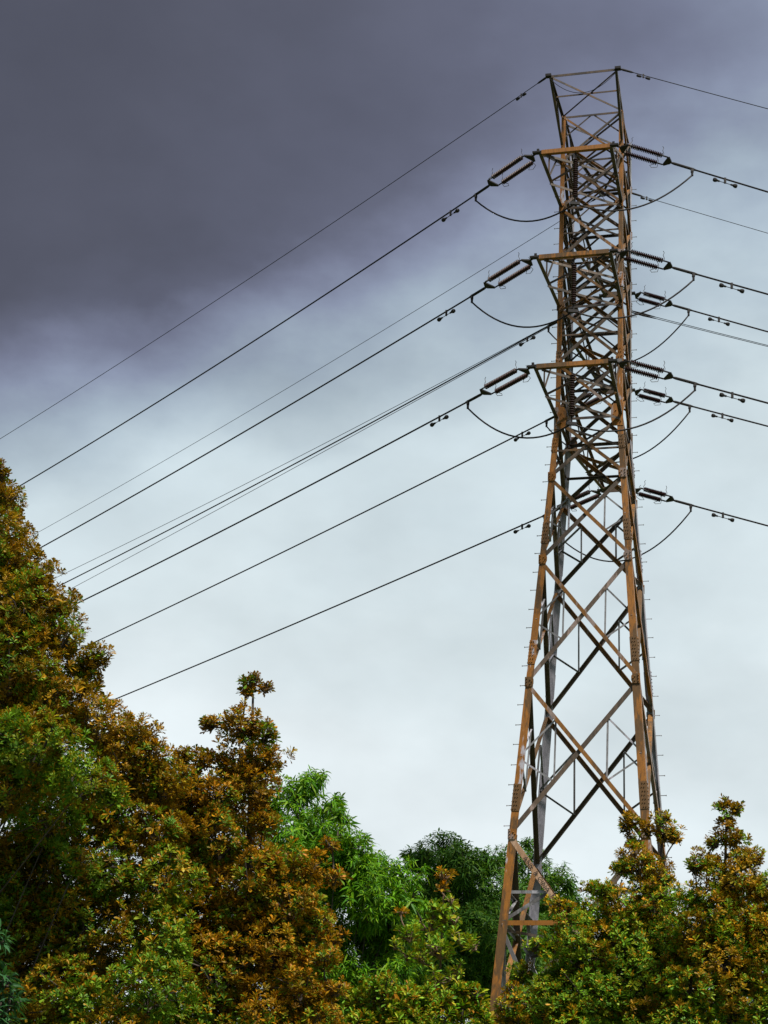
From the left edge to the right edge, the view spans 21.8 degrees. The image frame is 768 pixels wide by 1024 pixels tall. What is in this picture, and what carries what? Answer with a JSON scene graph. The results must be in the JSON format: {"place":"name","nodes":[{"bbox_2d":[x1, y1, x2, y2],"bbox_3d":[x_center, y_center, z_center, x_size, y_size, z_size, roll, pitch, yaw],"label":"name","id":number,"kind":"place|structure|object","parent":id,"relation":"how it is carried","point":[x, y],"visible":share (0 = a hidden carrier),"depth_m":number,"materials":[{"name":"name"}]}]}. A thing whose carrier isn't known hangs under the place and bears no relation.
{"place":"outdoors","nodes":[
{"label":"outdoors","id":0,"kind":"place"},
{"bbox_2d":[0,0,767,1022],"label":"sky","id":1,"kind":"structure","parent":0,"point":[157,156],"materials":[{"name":"grey"}]},
{"bbox_3d":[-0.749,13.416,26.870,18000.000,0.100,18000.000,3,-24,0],"label":"ground","id":2,"kind":"structure","parent":0,"visible":0},
{"bbox_2d":[0,918,30,1023],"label":"drooping leaf shrub","id":3,"kind":"object","parent":2,"relation":"on","point":[8,981],"visible":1,"depth_m":17.72,"materials":[{"name":"green plant"}]},
{"bbox_2d":[0,457,225,1023],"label":"bronze leaf tree","id":4,"kind":"object","parent":2,"relation":"on","point":[44,719],"visible":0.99,"depth_m":20.29,"materials":[{"name":"brown plant"}]},
{"bbox_2d":[152,670,352,1023],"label":"bronze leaf tree","id":5,"kind":"object","parent":2,"relation":"on","point":[268,915],"visible":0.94,"depth_m":20.97,"materials":[{"name":"brown plant"}]},
{"bbox_2d":[163,754,448,1023],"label":"drooping leaf tree","id":6,"kind":"object","parent":2,"relation":"on","point":[374,921],"visible":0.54,"depth_m":26.97,"materials":[{"name":"green plant"}]},
{"bbox_2d":[326,968,498,1023],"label":"leafy shrub","id":7,"kind":"object","parent":2,"relation":"on","point":[415,1004],"visible":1,"depth_m":22.10,"materials":[{"name":"green plant"}]},
{"bbox_2d":[390,865,480,996],"bbox_3d":[0.572,7.912,22.962,1.029,7.696,1.190,-8,-26,25],"label":"sapling","id":8,"kind":"object","parent":2,"relation":"on","point":[417,956],"visible":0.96,"depth_m":23.94,"materials":[{"name":"green plant"}]},
{"bbox_2d":[385,828,563,1023],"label":"green tree","id":9,"kind":"object","parent":2,"relation":"on","point":[471,887],"visible":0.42,"depth_m":67.91,"materials":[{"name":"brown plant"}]},
{"bbox_2d":[502,837,589,963],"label":"green tree","id":10,"kind":"object","parent":2,"relation":"on","point":[556,880],"visible":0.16,"depth_m":72.06,"materials":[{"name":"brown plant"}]},
{"bbox_2d":[489,66,671,1017],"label":"transmission tower","id":11,"kind":"structure","parent":2,"relation":"on","point":[620,388],"depth_m":64.19,"materials":[{"name":"metal"}]},
{"bbox_2d":[0,77,545,438],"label":"earth wire","id":12,"kind":"object","parent":11,"relation":"attached to","point":[543,79],"visible":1,"depth_m":78.50,"materials":[{"name":"metal"}]},
{"bbox_2d":[54,322,554,578],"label":"communication cable","id":13,"kind":"object","parent":11,"relation":"attached to","point":[320,445],"visible":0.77,"depth_m":79.00,"materials":[{"name":"metal"}]},
{"bbox_2d":[58,317,566,595],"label":"communication cable","id":14,"kind":"object","parent":11,"relation":"attached to","point":[327,449],"visible":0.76,"depth_m":78.66,"materials":[{"name":"metal"}]},
{"bbox_2d":[30,196,599,536],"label":"earth wire","id":15,"kind":"object","parent":11,"relation":"attached to","point":[321,367],"visible":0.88,"depth_m":87.18,"materials":[{"name":"metal"}]},
{"bbox_2d":[480,364,529,395],"bbox_3d":[3.899,-4.266,63.294,0.809,0.554,2.372,20,-29,-34],"label":"insulator set","id":16,"kind":"object","parent":11,"relation":"attached to","point":[526,371],"visible":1,"depth_m":63.25,"materials":[{"name":"brown ceramic"}]},
{"bbox_2d":[78,393,481,603],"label":"conductor","id":17,"kind":"object","parent":16,"relation":"attached to","point":[472,399],"visible":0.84,"depth_m":71.02,"materials":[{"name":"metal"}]},
{"bbox_2d":[430,415,448,426],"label":"vibration damper","id":18,"kind":"object","parent":17,"relation":"attached to","point":[439,420],"visible":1,"depth_m":65.58,"materials":[{"name":"grey metal"}]},
{"bbox_2d":[467,390,694,438],"bbox_3d":[5.912,-3.098,62.345,7.396,1.905,1.620,-5,-25,18],"label":"jumper loop","id":19,"kind":"object","parent":17,"relation":"hanging from","point":[668,411],"visible":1,"depth_m":61.80,"materials":[{"name":"metal"}]},
{"bbox_2d":[483,252,532,288],"bbox_3d":[4.101,-7.871,64.865,0.809,0.566,2.372,20,-29,-34],"label":"insulator set","id":20,"kind":"object","parent":11,"relation":"attached to","point":[507,269],"visible":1,"depth_m":64.82,"materials":[{"name":"brown ceramic"}]},
{"bbox_2d":[41,287,485,546],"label":"conductor","id":21,"kind":"object","parent":20,"relation":"attached to","point":[477,292],"visible":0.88,"depth_m":73.62,"materials":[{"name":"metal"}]},
{"bbox_2d":[437,309,455,321],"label":"vibration damper","id":22,"kind":"object","parent":21,"relation":"hanging from","point":[439,319],"visible":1,"depth_m":67.04,"materials":[{"name":"grey metal"}]},
{"bbox_2d":[471,280,693,327],"bbox_3d":[6.114,-6.701,63.915,7.396,1.873,1.620,-5,-25,18],"label":"jumper loop","id":23,"kind":"object","parent":21,"relation":"hanging from","point":[674,295],"visible":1,"depth_m":63.40,"materials":[{"name":"metal"}]},
{"bbox_2d":[487,149,535,186],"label":"insulator set","id":24,"kind":"object","parent":11,"relation":"attached to","point":[529,164],"visible":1,"depth_m":66.40,"materials":[{"name":"brown ceramic"}]},
{"bbox_2d":[19,185,489,486],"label":"conductor","id":25,"kind":"object","parent":24,"relation":"attached to","point":[480,191],"visible":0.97,"depth_m":75.67,"materials":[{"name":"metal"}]},
{"bbox_2d":[441,208,459,221],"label":"vibration damper","id":26,"kind":"object","parent":25,"relation":"attached to","point":[457,210],"visible":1,"depth_m":68.62,"materials":[{"name":"grey metal"}]},
{"bbox_2d":[476,175,692,221],"bbox_3d":[6.316,-10.321,65.493,7.396,1.847,1.620,-5,-25,18],"label":"jumper loop","id":27,"kind":"object","parent":25,"relation":"hanging from","point":[688,178],"visible":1,"depth_m":64.94,"materials":[{"name":"metal"}]},
{"bbox_2d":[566,367,576,425],"bbox_3d":[5.809,-3.579,61.697,0.320,2.000,0.186,3,-24,0],"label":"jumper insulator","id":28,"kind":"object","parent":11,"relation":"hanging from","point":[572,396],"visible":1,"depth_m":61.60,"materials":[{"name":"brown ceramic"}]},
{"bbox_2d":[568,257,578,312],"bbox_3d":[6.011,-7.196,63.273,0.320,2.000,0.186,3,-24,0],"label":"jumper insulator","id":29,"kind":"object","parent":11,"relation":"hanging from","point":[573,283],"visible":1,"depth_m":63.20,"materials":[{"name":"brown ceramic"}]},
{"bbox_2d":[570,152,579,205],"bbox_3d":[6.214,-10.835,64.859,0.320,2.000,0.186,3,-24,0],"label":"jumper insulator","id":30,"kind":"object","parent":11,"relation":"hanging from","point":[575,181],"visible":1,"depth_m":64.75,"materials":[{"name":"brown ceramic"}]},
{"bbox_2d":[557,487,601,510],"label":"insulator set","id":31,"kind":"object","parent":11,"relation":"attached to","point":[589,499],"visible":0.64,"depth_m":71.25,"materials":[{"name":"brown ceramic"}]},
{"bbox_2d":[99,509,557,705],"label":"conductor","id":32,"kind":"object","parent":31,"relation":"attached to","point":[340,603],"visible":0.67,"depth_m":81.55,"materials":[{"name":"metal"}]},
{"bbox_2d":[513,524,530,533],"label":"vibration damper","id":33,"kind":"object","parent":32,"relation":"attached to","point":[522,528],"visible":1,"depth_m":73.68,"materials":[{"name":"black metal"}]},
{"bbox_2d":[566,511,690,561],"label":"jumper loop","id":34,"kind":"object","parent":32,"relation":"hanging from","point":[642,553],"visible":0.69,"depth_m":70.78,"materials":[{"name":"metal"}]},
{"bbox_2d":[549,71,616,92],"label":"earth jumper","id":35,"kind":"object","parent":11,"relation":"hanging from","point":[581,92],"visible":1,"depth_m":67.65,"materials":[{"name":"metal"}]},
{"bbox_2d":[564,290,602,319],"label":"insulator set","id":36,"kind":"object","parent":11,"relation":"attached to","point":[583,309],"visible":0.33,"depth_m":74.41,"materials":[{"name":"brown ceramic"}]},
{"bbox_2d":[59,322,555,585],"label":"conductor","id":37,"kind":"object","parent":36,"relation":"attached to","point":[548,330],"visible":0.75,"depth_m":86.14,"materials":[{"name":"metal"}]},
{"bbox_2d":[519,336,535,346],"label":"vibration damper","id":38,"kind":"object","parent":37,"relation":"hanging from","point":[527,340],"visible":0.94,"depth_m":76.81,"materials":[{"name":"grey metal"}]},
{"bbox_2d":[548,315,688,365],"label":"jumper loop","id":39,"kind":"object","parent":37,"relation":"hanging from","point":[645,354],"visible":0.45,"depth_m":73.92,"materials":[{"name":"metal"}]},
{"bbox_2d":[576,392,601,410],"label":"insulator set","id":40,"kind":"object","parent":11,"relation":"attached to","point":[587,395],"visible":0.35,"depth_m":72.71,"materials":[{"name":"brown ceramic"}]},
{"bbox_2d":[63,416,553,656],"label":"conductor","id":41,"kind":"object","parent":40,"relation":"attached to","point":[547,420],"visible":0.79,"depth_m":83.38,"materials":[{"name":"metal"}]},
{"bbox_2d":[514,431,530,441],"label":"vibration damper","id":42,"kind":"object","parent":41,"relation":"hanging from","point":[527,433],"visible":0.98,"depth_m":75.28,"materials":[{"name":"grey metal"}]},
{"bbox_2d":[547,412,689,462],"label":"jumper loop","id":43,"kind":"object","parent":41,"relation":"hanging from","point":[652,447],"visible":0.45,"depth_m":72.33,"materials":[{"name":"metal"}]},
{"bbox_2d":[617,242,672,271],"bbox_3d":[8.238,-8.151,63.596,2.005,0.589,0.809,9,-24,-14],"label":"insulator set","id":44,"kind":"object","parent":11,"relation":"attached to","point":[623,253],"visible":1,"depth_m":63.54,"materials":[{"name":"brown ceramic"}]},
{"bbox_2d":[672,267,767,294],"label":"conductor","id":45,"kind":"object","parent":44,"relation":"attached to","point":[686,271],"visible":1,"depth_m":63.99,"materials":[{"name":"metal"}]},
{"bbox_2d":[719,283,744,292],"bbox_3d":[11.168,-7.224,64.128,0.870,0.294,0.145,9,-24,-14],"label":"vibration damper","id":46,"kind":"object","parent":45,"relation":"attached to","point":[721,285],"visible":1,"depth_m":64.11,"materials":[{"name":"grey metal"}]},
{"bbox_2d":[618,140,671,167],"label":"insulator set","id":47,"kind":"object","parent":11,"relation":"attached to","point":[667,161],"visible":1,"depth_m":65.16,"materials":[{"name":"brown ceramic"}]},
{"bbox_2d":[671,162,767,192],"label":"conductor","id":48,"kind":"object","parent":47,"relation":"attached to","point":[685,167],"visible":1,"depth_m":65.57,"materials":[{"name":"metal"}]},
{"bbox_2d":[713,177,737,187],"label":"vibration damper","id":49,"kind":"object","parent":48,"relation":"attached to","point":[724,182],"visible":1,"depth_m":65.64,"materials":[{"name":"grey metal"}]},
{"bbox_2d":[618,352,672,381],"bbox_3d":[8.036,-4.533,62.019,2.005,0.590,0.809,9,-24,-14],"label":"insulator set","id":50,"kind":"object","parent":11,"relation":"attached to","point":[622,364],"visible":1,"depth_m":61.98,"materials":[{"name":"brown ceramic"}]},
{"bbox_2d":[673,377,767,403],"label":"conductor","id":51,"kind":"object","parent":50,"relation":"attached to","point":[695,384],"visible":1,"depth_m":62.40,"materials":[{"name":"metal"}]},
{"bbox_2d":[719,392,744,402],"bbox_3d":[10.908,-3.615,62.537,0.870,0.294,0.145,9,-24,-14],"label":"vibration damper","id":52,"kind":"object","parent":51,"relation":"attached to","point":[742,400],"visible":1,"depth_m":62.52,"materials":[{"name":"grey metal"}]},
{"bbox_2d":[635,383,672,404],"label":"insulator set","id":53,"kind":"object","parent":11,"relation":"attached to","point":[654,393],"visible":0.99,"depth_m":72.20,"materials":[{"name":"brown ceramic"}]},
{"bbox_2d":[673,401,767,426],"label":"conductor","id":54,"kind":"object","parent":53,"relation":"attached to","point":[685,404],"visible":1,"depth_m":72.64,"materials":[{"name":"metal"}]},
{"bbox_2d":[711,413,733,421],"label":"vibration damper","id":55,"kind":"object","parent":54,"relation":"attached to","point":[721,417],"visible":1,"depth_m":72.67,"materials":[{"name":"grey metal"}]},
{"bbox_2d":[635,285,672,308],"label":"insulator set","id":56,"kind":"object","parent":11,"relation":"attached to","point":[669,303],"visible":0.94,"depth_m":73.75,"materials":[{"name":"brown ceramic"}]},
{"bbox_2d":[672,304,767,331],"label":"conductor","id":57,"kind":"object","parent":56,"relation":"attached to","point":[684,308],"visible":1,"depth_m":74.21,"materials":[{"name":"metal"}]},
{"bbox_2d":[708,317,729,325],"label":"vibration damper","id":58,"kind":"object","parent":57,"relation":"attached to","point":[711,319],"visible":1,"depth_m":74.22,"materials":[{"name":"grey metal"}]},
{"bbox_2d":[635,480,673,503],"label":"insulator set","id":59,"kind":"object","parent":11,"relation":"attached to","point":[658,493],"visible":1,"depth_m":70.67,"materials":[{"name":"brown ceramic"}]},
{"bbox_2d":[674,500,767,526],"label":"conductor","id":60,"kind":"object","parent":59,"relation":"attached to","point":[685,503],"visible":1,"depth_m":71.03,"materials":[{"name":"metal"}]},
{"bbox_2d":[711,512,734,521],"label":"vibration damper","id":61,"kind":"object","parent":60,"relation":"attached to","point":[715,515],"visible":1,"depth_m":71.07,"materials":[{"name":"black metal"}]},
{"bbox_2d":[621,68,767,108],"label":"earth wire","id":62,"kind":"object","parent":11,"relation":"attached to","point":[625,70],"visible":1,"depth_m":68.22,"materials":[{"name":"metal"}]},
{"bbox_2d":[636,74,649,79],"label":"vibration damper","id":63,"kind":"object","parent":62,"relation":"attached to","point":[640,76],"visible":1,"depth_m":67.85,"materials":[{"name":"grey metal"}]},
{"bbox_2d":[632,192,765,232],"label":"earth wire","id":64,"kind":"object","parent":11,"relation":"attached to","point":[636,194],"visible":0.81,"depth_m":75.10,"materials":[{"name":"metal"}]},
{"bbox_2d":[632,312,767,346],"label":"communication cable","id":65,"kind":"object","parent":11,"relation":"attached to","point":[643,315],"visible":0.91,"depth_m":68.93,"materials":[{"name":"metal"}]},
{"bbox_2d":[632,310,767,345],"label":"communication cable","id":66,"kind":"object","parent":11,"relation":"attached to","point":[695,327],"visible":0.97,"depth_m":68.98,"materials":[{"name":"metal"}]},
{"bbox_2d":[485,808,699,1023],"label":"bronze leaf tree","id":67,"kind":"object","parent":2,"relation":"on","point":[582,983],"visible":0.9,"depth_m":24.84,"materials":[{"name":"green plant"}]},
{"bbox_2d":[647,793,767,1023],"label":"bronze leaf tree","id":68,"kind":"object","parent":2,"relation":"on","point":[722,950],"visible":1,"depth_m":23.94,"materials":[{"name":"brown plant"}]}
]}

